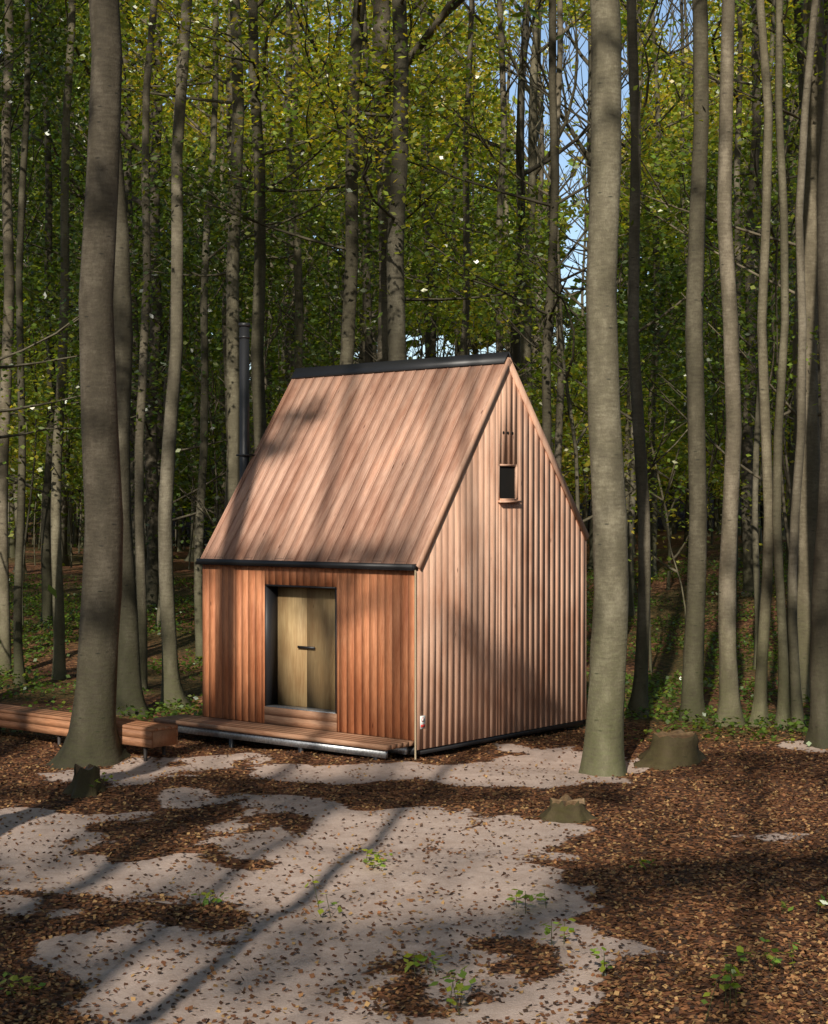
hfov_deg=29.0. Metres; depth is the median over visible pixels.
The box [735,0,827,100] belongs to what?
tree
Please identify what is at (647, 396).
sapling
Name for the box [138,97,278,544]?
tree
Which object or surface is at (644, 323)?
sapling
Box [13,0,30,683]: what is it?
tree
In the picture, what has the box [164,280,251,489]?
sapling
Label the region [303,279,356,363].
sapling
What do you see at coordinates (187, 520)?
sapling
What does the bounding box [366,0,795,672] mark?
tree
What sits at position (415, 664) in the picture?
rain rope
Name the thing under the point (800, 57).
tree
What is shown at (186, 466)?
sapling
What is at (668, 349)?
sapling
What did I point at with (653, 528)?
tree
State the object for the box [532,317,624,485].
sapling
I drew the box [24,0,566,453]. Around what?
tree
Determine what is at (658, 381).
sapling
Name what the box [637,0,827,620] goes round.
tree
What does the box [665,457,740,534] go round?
sapling
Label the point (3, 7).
tree
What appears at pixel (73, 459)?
sapling
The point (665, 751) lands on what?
stump
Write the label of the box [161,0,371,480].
tree
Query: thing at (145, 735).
bench
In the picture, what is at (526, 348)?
tree
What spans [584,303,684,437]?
sapling
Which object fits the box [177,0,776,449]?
tree
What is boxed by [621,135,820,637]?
tree
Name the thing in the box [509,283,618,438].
sapling
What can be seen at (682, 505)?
sapling
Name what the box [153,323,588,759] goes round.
cabin
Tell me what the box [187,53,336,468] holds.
tree
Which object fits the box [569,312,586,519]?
sapling
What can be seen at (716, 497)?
sapling
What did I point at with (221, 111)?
tree
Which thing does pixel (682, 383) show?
sapling
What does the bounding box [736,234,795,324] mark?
tree
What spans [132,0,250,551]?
tree
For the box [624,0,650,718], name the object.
tree
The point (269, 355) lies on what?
sapling
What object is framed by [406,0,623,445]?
tree
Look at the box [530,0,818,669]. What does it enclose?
tree
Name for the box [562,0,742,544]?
tree
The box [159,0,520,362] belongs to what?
tree
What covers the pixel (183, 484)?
sapling
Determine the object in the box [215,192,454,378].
sapling
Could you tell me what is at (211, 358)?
sapling
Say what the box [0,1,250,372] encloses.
tree
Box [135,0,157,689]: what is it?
tree
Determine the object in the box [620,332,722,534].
sapling
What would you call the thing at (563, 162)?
sky
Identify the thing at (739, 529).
tree
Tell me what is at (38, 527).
sapling
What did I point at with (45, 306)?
tree
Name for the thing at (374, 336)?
tree
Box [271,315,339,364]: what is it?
sapling
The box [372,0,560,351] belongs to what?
tree
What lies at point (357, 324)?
sapling
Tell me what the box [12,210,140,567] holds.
sapling
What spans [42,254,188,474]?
sapling
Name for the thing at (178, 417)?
sapling
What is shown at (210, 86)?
tree
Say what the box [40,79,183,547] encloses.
tree
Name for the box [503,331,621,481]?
sapling
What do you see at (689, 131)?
tree
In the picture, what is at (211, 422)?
tree
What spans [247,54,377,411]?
tree
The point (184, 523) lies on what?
sapling
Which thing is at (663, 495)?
sapling
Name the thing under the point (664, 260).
tree
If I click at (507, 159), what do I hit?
tree
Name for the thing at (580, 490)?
sapling
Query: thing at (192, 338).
sapling
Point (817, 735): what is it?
tree
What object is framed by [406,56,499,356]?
tree
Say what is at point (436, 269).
tree
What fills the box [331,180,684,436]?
tree
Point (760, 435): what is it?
sapling
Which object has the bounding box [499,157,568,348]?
tree
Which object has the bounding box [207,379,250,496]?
sapling
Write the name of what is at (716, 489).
sapling
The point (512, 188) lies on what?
tree
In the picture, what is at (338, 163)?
tree
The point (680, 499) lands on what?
sapling
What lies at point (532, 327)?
sapling
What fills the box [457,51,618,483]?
tree
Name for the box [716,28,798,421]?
tree
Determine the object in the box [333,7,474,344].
tree
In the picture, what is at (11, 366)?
tree
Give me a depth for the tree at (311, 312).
85.33 m
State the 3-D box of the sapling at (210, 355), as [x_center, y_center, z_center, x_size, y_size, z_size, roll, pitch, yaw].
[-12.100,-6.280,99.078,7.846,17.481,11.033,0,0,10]
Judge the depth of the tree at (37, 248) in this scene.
94.30 m
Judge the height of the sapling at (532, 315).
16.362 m
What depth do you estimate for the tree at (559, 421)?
34.07 m
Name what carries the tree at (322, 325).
on the ground at (671, 661)
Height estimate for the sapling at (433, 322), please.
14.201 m
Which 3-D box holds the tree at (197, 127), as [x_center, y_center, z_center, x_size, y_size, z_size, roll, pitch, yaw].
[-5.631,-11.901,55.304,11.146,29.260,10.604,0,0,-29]
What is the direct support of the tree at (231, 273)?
on the ground at (671, 661)
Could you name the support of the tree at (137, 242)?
on the ground at (671, 661)
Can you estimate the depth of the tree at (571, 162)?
122.60 m
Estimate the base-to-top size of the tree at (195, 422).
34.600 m
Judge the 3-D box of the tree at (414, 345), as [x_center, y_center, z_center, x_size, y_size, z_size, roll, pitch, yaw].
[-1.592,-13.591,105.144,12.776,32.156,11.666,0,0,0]
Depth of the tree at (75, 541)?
104.41 m
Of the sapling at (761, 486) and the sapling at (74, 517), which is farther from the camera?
the sapling at (74, 517)
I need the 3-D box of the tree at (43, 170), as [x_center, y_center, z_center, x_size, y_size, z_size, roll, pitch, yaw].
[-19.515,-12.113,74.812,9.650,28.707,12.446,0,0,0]
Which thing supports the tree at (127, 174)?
on the ground at (671, 661)
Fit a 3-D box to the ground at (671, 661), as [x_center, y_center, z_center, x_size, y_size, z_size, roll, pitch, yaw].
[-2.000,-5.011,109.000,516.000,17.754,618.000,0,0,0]
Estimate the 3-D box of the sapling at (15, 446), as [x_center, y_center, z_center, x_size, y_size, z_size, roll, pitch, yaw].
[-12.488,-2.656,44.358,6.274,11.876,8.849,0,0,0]
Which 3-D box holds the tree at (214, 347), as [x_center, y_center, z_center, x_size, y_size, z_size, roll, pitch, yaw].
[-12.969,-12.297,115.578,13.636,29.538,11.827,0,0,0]
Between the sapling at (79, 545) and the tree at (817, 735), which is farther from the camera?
the sapling at (79, 545)
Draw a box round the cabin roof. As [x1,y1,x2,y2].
[201,360,505,563]
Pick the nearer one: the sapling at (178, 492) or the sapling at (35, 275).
the sapling at (35, 275)
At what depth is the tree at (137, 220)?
108.43 m
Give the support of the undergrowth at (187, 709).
on the ground at (204, 1000)
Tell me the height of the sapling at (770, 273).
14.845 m
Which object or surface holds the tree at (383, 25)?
on the ground at (671, 661)
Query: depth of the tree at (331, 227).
118.58 m
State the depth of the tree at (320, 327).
80.47 m
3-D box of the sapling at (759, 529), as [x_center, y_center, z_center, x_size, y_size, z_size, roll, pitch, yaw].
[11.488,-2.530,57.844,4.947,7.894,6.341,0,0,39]
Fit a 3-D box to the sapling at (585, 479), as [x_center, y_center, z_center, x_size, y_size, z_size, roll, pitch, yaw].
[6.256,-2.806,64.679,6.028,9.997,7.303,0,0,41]
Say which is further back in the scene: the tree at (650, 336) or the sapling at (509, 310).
the tree at (650, 336)
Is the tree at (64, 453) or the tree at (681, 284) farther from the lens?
the tree at (681, 284)
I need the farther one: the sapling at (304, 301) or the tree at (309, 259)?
the sapling at (304, 301)
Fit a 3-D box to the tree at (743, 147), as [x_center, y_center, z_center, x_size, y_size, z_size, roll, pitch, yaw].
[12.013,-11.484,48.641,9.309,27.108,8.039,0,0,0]
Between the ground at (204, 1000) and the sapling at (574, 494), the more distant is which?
the sapling at (574, 494)
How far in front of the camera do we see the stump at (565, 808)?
18.69 m
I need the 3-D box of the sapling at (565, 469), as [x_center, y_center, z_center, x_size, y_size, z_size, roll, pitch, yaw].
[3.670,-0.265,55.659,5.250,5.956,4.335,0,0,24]
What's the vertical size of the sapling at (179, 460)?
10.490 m
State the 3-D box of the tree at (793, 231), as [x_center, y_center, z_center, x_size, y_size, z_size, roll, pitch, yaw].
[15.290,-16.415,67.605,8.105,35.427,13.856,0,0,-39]
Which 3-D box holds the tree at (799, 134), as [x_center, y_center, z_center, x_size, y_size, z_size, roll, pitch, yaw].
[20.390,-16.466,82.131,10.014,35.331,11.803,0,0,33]
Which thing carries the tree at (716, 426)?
on the ground at (671, 661)
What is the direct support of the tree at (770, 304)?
on the ground at (671, 661)
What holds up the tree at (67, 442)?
on the ground at (671, 661)
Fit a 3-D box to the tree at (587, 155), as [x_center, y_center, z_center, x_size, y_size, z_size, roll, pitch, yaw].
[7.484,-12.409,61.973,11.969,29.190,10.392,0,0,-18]
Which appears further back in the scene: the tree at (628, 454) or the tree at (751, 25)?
the tree at (628, 454)
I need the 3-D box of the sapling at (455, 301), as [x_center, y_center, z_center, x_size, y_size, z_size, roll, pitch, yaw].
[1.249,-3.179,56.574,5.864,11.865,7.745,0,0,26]
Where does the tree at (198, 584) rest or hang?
on the ground at (671, 661)
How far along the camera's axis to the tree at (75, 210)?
72.12 m
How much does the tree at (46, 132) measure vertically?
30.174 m
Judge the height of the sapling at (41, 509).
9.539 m
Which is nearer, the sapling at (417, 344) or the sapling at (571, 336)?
the sapling at (571, 336)
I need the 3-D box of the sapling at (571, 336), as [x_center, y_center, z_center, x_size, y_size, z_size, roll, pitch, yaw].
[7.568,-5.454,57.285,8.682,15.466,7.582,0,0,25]
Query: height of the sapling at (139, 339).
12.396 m
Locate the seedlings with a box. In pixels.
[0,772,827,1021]
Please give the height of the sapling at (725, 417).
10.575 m
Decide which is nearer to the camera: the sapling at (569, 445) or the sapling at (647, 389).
the sapling at (647, 389)
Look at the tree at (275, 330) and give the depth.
43.54 m
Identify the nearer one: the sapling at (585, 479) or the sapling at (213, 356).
the sapling at (585, 479)
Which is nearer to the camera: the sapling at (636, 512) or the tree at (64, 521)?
the tree at (64, 521)
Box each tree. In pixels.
[0,0,14,674]
[0,0,78,472]
[0,0,88,572]
[0,0,147,382]
[0,0,148,456]
[0,0,167,623]
[0,0,169,152]
[0,0,174,464]
[0,0,268,329]
[0,0,292,593]
[0,0,324,445]
[0,0,331,584]
[0,0,421,663]
[0,1,64,171]
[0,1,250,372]
[0,3,209,565]
[0,5,170,591]
[0,18,226,448]
[0,40,84,316]
[0,41,81,485]
[0,48,82,398]
[0,59,89,470]
[0,100,82,416]
[0,183,266,478]
[1,4,281,481]
[1,69,77,439]
[2,12,84,557]
[3,0,488,508]
[10,0,370,612]
[10,2,86,462]
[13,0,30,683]
[18,2,149,554]
[18,48,82,542]
[20,0,272,560]
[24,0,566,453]
[25,19,169,545]
[30,66,167,488]
[31,9,196,493]
[32,0,521,364]
[37,0,506,449]
[38,10,195,497]
[39,26,220,442]
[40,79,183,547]
[42,0,417,390]
[46,0,130,768]
[46,0,345,627]
[51,0,75,679]
[67,0,407,510]
[113,138,150,716]
[121,0,409,450]
[129,81,373,459]
[130,219,321,525]
[131,0,627,360]
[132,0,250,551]
[132,2,323,561]
[132,102,220,478]
[133,5,364,452]
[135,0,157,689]
[135,0,347,519]
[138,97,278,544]
[158,0,193,708]
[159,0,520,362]
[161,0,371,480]
[161,14,330,434]
[166,147,322,500]
[169,0,686,416]
[171,0,438,400]
[176,141,326,499]
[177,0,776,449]
[187,2,346,420]
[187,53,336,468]
[189,77,326,469]
[194,0,548,407]
[194,19,470,364]
[195,0,487,414]
[195,1,415,396]
[214,0,570,396]
[224,0,538,415]
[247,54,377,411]
[265,0,589,372]
[267,0,522,357]
[268,0,466,361]
[275,10,459,364]
[277,11,494,327]
[281,0,533,357]
[286,0,778,471]
[303,90,479,358]
[306,120,378,345]
[309,0,718,488]
[320,0,584,412]
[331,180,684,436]
[331,252,439,355]
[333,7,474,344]
[346,0,793,615]
[362,0,544,355]
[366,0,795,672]
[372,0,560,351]
[404,0,671,450]
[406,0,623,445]
[406,0,672,507]
[406,1,577,415]
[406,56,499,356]
[406,60,535,353]
[414,0,710,487]
[446,0,705,420]
[456,0,715,569]
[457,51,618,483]
[471,27,586,351]
[471,139,564,352]
[473,31,676,543]
[474,0,796,576]
[477,0,791,557]
[480,0,735,433]
[480,78,681,419]
[488,0,789,592]
[488,52,681,477]
[493,0,827,702]
[494,97,587,344]
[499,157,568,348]
[503,8,740,443]
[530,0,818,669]
[553,0,826,452]
[560,135,685,526]
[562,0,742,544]
[563,0,825,596]
[563,199,792,491]
[565,0,771,474]
[570,0,772,533]
[573,0,788,543]
[578,0,628,776]
[579,114,733,477]
[586,0,774,535]
[586,71,773,445]
[618,6,798,543]
[619,0,787,556]
[622,0,825,566]
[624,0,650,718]
[624,8,786,535]
[625,54,784,530]
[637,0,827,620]
[638,4,824,410]
[643,47,775,533]
[647,1,824,406]
[655,0,798,336]
[660,168,733,517]
[672,0,798,539]
[674,0,708,721]
[710,113,775,529]
[712,0,745,726]
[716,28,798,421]
[717,0,826,322]
[718,8,798,366]
[734,21,798,274]
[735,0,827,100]
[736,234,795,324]
[737,22,799,343]
[741,62,788,428]
[744,296,817,354]
[748,0,772,727]
[772,0,792,729]
[787,0,818,729]
[803,26,827,748]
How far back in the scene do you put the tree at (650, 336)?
101.50 m
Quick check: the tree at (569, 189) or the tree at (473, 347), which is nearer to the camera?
the tree at (569, 189)
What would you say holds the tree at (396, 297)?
on the ground at (204, 1000)
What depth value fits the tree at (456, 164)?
73.22 m
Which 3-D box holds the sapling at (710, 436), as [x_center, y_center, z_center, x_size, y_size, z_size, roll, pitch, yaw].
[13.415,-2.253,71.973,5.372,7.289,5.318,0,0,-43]
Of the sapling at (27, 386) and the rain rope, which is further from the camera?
the sapling at (27, 386)
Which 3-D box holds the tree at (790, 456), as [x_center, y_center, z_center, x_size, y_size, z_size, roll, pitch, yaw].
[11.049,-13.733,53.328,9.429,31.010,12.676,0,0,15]
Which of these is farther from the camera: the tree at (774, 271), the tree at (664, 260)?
the tree at (664, 260)
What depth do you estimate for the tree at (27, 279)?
38.80 m
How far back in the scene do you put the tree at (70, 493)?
84.17 m
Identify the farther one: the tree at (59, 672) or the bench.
the tree at (59, 672)
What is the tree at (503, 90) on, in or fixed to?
on the ground at (671, 661)
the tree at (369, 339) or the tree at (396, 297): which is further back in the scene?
the tree at (369, 339)
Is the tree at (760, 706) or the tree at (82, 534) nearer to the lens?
the tree at (760, 706)
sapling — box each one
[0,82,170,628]
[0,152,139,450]
[0,155,83,580]
[0,211,49,466]
[0,212,83,472]
[0,246,66,436]
[0,584,56,642]
[1,351,69,422]
[2,285,77,565]
[8,445,83,536]
[10,277,74,461]
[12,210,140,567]
[25,472,75,544]
[25,479,40,523]
[26,441,81,549]
[28,272,219,439]
[28,434,183,565]
[32,332,78,540]
[36,446,174,518]
[38,294,221,547]
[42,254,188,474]
[61,436,82,553]
[72,305,219,436]
[73,266,215,400]
[73,475,84,520]
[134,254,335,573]
[138,215,353,448]
[140,220,280,527]
[157,363,226,512]
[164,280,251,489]
[164,320,212,547]
[165,271,356,451]
[173,359,216,498]
[173,425,220,569]
[173,440,211,516]
[173,464,218,549]
[173,468,218,545]
[174,387,208,481]
[175,400,207,478]
[176,439,220,533]
[177,376,250,481]
[179,287,250,474]
[181,272,278,475]
[182,479,188,541]
[184,153,454,433]
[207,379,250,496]
[209,243,341,378]
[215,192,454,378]
[241,195,410,362]
[271,152,524,408]
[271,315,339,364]
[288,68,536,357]
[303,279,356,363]
[309,210,495,359]
[314,275,422,363]
[406,310,482,354]
[407,332,440,358]
[418,241,495,356]
[420,277,506,355]
[420,290,504,355]
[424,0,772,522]
[436,313,460,354]
[441,325,533,389]
[444,244,584,431]
[472,241,556,399]
[477,276,590,483]
[486,234,586,400]
[488,195,710,429]
[494,57,778,396]
[503,324,669,478]
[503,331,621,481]
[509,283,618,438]
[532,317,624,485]
[533,292,669,505]
[534,294,585,469]
[534,332,644,565]
[537,306,680,408]
[538,370,590,495]
[540,348,647,516]
[552,423,582,486]
[555,286,585,348]
[562,324,742,589]
[562,461,590,516]
[564,403,590,502]
[565,389,660,491]
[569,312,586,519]
[571,344,683,549]
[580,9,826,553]
[581,446,761,613]
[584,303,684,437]
[617,76,795,443]
[620,102,797,574]
[620,295,723,445]
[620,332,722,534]
[620,347,685,474]
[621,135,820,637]
[621,427,684,531]
[623,308,742,458]
[623,429,715,530]
[635,470,671,532]
[636,450,672,503]
[639,318,707,533]
[645,20,798,445]
[655,358,788,551]
[657,354,740,544]
[657,437,714,533]
[659,178,787,409]
[659,381,725,500]
[662,46,796,527]
[663,444,740,499]
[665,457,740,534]
[680,403,788,512]
[683,403,725,533]
[684,392,787,490]
[703,321,787,539]
[706,122,794,389]
[708,335,794,530]
[760,444,787,497]
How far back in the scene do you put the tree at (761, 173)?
97.67 m
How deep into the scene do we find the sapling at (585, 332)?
94.15 m
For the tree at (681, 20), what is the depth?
59.52 m
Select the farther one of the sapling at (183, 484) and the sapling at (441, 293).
the sapling at (441, 293)
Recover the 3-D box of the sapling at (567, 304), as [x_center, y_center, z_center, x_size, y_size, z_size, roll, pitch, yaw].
[7.955,-6.728,54.615,11.042,18.317,5.827,0,0,-17]
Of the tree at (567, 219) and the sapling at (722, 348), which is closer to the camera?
the sapling at (722, 348)
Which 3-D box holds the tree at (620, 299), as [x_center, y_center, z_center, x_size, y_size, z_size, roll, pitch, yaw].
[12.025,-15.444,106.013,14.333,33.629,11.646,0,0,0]
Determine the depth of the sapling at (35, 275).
59.49 m
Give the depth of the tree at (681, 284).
120.79 m
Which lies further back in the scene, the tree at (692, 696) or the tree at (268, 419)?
the tree at (268, 419)
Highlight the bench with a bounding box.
[0,703,177,761]
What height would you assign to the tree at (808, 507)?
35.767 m
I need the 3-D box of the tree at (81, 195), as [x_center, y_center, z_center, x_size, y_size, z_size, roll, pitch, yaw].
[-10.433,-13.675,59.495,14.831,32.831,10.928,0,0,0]
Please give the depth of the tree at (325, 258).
96.04 m
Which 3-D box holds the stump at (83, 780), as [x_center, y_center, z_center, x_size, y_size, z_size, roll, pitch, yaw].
[-4.298,3.452,20.507,0.615,0.474,0.580,0,0,21]
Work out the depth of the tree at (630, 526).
46.19 m
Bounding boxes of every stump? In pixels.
[62,764,106,798]
[537,794,597,822]
[633,729,707,770]
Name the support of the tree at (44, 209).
on the ground at (671, 661)
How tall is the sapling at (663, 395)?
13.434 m
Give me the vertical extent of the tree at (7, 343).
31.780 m
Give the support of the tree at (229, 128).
on the ground at (671, 661)
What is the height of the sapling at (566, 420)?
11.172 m
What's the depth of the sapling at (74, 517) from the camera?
109.18 m
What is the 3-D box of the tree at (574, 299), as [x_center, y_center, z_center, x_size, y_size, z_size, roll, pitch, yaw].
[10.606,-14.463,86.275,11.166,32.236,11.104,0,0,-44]
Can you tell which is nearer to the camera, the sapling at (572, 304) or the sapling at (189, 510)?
the sapling at (189, 510)
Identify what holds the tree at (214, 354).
on the ground at (671, 661)
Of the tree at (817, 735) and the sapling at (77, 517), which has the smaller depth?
the tree at (817, 735)
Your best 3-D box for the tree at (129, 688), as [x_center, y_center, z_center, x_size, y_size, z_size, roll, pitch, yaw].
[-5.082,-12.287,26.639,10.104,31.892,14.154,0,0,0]
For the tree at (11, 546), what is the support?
on the ground at (671, 661)
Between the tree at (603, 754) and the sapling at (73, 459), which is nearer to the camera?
the tree at (603, 754)
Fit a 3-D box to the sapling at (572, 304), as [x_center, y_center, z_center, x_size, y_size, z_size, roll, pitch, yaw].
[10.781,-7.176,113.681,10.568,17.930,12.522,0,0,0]
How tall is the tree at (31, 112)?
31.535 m
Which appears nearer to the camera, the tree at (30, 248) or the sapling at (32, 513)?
the tree at (30, 248)
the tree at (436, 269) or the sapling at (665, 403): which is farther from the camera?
the sapling at (665, 403)
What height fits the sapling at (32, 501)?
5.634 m
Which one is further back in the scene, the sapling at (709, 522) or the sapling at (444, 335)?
the sapling at (444, 335)
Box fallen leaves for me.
[0,723,827,1023]
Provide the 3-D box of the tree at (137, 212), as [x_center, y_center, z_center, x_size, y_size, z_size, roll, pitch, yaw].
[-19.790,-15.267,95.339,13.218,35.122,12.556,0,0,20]
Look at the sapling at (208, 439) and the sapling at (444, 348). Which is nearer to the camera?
the sapling at (444, 348)
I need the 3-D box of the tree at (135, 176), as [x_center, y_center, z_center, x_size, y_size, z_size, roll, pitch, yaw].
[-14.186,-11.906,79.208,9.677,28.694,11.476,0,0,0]
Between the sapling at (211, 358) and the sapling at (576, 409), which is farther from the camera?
the sapling at (211, 358)
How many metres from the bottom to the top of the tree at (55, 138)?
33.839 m
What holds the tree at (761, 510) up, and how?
on the ground at (671, 661)
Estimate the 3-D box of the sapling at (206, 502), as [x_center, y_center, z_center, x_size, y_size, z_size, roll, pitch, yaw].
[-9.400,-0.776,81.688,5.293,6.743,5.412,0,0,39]
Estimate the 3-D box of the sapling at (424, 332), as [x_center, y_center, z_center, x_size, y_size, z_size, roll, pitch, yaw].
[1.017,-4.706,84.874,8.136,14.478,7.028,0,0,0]
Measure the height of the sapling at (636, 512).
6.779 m
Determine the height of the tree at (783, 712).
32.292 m
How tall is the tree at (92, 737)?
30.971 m
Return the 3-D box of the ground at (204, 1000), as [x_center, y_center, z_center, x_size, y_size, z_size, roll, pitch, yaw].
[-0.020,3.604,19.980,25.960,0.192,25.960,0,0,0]
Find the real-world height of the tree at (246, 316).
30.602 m
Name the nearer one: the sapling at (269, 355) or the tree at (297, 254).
the tree at (297, 254)
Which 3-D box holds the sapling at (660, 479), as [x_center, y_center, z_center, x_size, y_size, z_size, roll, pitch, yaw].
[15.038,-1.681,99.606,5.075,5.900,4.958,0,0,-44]
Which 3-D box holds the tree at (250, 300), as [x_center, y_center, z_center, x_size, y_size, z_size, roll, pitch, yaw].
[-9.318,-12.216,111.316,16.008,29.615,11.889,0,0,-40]
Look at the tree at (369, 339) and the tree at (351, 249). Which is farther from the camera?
the tree at (369, 339)
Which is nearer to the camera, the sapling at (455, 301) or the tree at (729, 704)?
the tree at (729, 704)
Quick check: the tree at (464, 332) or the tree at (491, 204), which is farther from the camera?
the tree at (491, 204)
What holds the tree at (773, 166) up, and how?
on the ground at (671, 661)
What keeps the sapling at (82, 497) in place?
on the ground at (671, 661)
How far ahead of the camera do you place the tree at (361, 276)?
73.83 m
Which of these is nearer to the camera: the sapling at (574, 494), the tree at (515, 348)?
the tree at (515, 348)
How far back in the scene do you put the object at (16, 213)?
61.01 m
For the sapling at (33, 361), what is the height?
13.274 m
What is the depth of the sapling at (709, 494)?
67.62 m
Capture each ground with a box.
[0,484,787,687]
[0,686,827,1023]
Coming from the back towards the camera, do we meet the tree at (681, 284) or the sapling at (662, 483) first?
the tree at (681, 284)
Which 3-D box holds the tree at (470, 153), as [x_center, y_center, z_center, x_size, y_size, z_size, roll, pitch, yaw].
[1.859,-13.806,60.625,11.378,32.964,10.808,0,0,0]
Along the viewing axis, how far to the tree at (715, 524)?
107.43 m
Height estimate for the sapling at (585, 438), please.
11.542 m
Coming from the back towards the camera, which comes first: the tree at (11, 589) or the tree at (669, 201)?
the tree at (669, 201)
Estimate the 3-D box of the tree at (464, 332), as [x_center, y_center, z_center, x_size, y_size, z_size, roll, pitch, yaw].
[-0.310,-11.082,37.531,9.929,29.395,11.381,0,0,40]
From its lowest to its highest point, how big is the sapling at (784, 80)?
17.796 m
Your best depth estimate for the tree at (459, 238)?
66.05 m
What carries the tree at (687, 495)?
on the ground at (671, 661)
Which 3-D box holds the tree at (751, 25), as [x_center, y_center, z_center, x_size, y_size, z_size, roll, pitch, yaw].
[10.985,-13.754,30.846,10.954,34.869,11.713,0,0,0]
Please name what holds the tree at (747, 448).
on the ground at (671, 661)
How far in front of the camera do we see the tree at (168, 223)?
66.02 m
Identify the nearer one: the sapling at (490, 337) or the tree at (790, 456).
the tree at (790, 456)
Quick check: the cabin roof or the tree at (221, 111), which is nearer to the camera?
the cabin roof
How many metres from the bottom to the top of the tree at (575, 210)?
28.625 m
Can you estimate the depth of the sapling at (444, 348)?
65.94 m
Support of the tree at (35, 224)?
on the ground at (671, 661)
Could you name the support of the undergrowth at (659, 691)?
on the ground at (671, 661)
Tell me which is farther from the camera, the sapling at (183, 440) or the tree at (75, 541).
the tree at (75, 541)
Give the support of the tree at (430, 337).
on the ground at (671, 661)
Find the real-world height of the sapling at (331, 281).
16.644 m
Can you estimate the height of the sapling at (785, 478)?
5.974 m
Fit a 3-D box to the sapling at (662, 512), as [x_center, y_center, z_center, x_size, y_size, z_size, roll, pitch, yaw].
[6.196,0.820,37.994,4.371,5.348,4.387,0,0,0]
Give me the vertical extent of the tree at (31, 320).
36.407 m
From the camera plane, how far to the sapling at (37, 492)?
72.60 m
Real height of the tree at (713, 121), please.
32.564 m
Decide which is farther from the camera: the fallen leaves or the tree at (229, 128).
the tree at (229, 128)
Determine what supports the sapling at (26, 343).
on the ground at (671, 661)
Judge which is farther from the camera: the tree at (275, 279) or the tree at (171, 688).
the tree at (275, 279)
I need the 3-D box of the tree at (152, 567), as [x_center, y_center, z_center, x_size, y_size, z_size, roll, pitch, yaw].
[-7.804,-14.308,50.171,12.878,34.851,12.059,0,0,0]
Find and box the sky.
[0,0,773,369]
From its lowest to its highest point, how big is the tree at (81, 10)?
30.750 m
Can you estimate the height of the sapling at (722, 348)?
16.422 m
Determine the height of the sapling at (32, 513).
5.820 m
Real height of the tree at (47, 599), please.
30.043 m
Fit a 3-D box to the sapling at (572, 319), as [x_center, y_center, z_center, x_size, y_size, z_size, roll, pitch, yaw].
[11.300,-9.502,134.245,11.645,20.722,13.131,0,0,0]
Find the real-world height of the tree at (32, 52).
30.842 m
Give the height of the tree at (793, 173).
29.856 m
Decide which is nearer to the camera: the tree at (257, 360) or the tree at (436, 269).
the tree at (257, 360)
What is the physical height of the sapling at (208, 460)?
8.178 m
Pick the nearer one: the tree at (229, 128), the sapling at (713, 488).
the tree at (229, 128)
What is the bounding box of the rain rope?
[414,570,415,759]
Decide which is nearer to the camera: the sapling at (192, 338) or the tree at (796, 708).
the tree at (796, 708)
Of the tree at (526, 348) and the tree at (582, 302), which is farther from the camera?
the tree at (582, 302)
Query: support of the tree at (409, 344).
on the ground at (671, 661)
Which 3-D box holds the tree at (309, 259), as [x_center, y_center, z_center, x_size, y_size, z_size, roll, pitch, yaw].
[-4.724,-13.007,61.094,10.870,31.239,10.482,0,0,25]
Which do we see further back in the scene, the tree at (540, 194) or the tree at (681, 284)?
the tree at (681, 284)
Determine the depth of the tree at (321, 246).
89.11 m
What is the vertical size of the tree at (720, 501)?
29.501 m
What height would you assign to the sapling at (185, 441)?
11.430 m
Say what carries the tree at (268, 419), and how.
on the ground at (671, 661)
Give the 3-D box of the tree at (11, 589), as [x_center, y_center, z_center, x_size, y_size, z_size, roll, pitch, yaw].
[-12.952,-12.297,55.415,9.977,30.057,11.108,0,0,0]
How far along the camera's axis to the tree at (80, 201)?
89.71 m
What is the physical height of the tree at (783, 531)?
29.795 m
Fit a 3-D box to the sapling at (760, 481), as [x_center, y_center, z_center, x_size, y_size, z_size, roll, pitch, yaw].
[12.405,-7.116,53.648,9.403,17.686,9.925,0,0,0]
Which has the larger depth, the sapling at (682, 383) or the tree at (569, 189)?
the sapling at (682, 383)
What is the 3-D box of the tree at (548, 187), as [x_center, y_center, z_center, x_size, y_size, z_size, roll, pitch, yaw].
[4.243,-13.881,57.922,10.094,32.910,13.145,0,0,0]
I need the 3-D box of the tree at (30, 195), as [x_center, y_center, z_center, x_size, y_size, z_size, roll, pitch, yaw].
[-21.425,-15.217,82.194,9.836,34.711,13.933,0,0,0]
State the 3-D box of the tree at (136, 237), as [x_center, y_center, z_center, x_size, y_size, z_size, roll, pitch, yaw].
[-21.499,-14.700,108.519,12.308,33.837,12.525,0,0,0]
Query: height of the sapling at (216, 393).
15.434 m
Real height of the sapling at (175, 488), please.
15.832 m
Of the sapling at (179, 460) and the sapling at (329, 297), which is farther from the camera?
the sapling at (179, 460)
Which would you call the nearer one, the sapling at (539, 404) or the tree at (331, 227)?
the sapling at (539, 404)
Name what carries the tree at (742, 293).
on the ground at (671, 661)
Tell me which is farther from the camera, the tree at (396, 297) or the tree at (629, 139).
the tree at (629, 139)
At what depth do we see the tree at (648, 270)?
107.82 m
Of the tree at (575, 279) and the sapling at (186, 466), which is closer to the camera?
the sapling at (186, 466)
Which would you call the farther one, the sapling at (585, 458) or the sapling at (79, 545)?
the sapling at (79, 545)

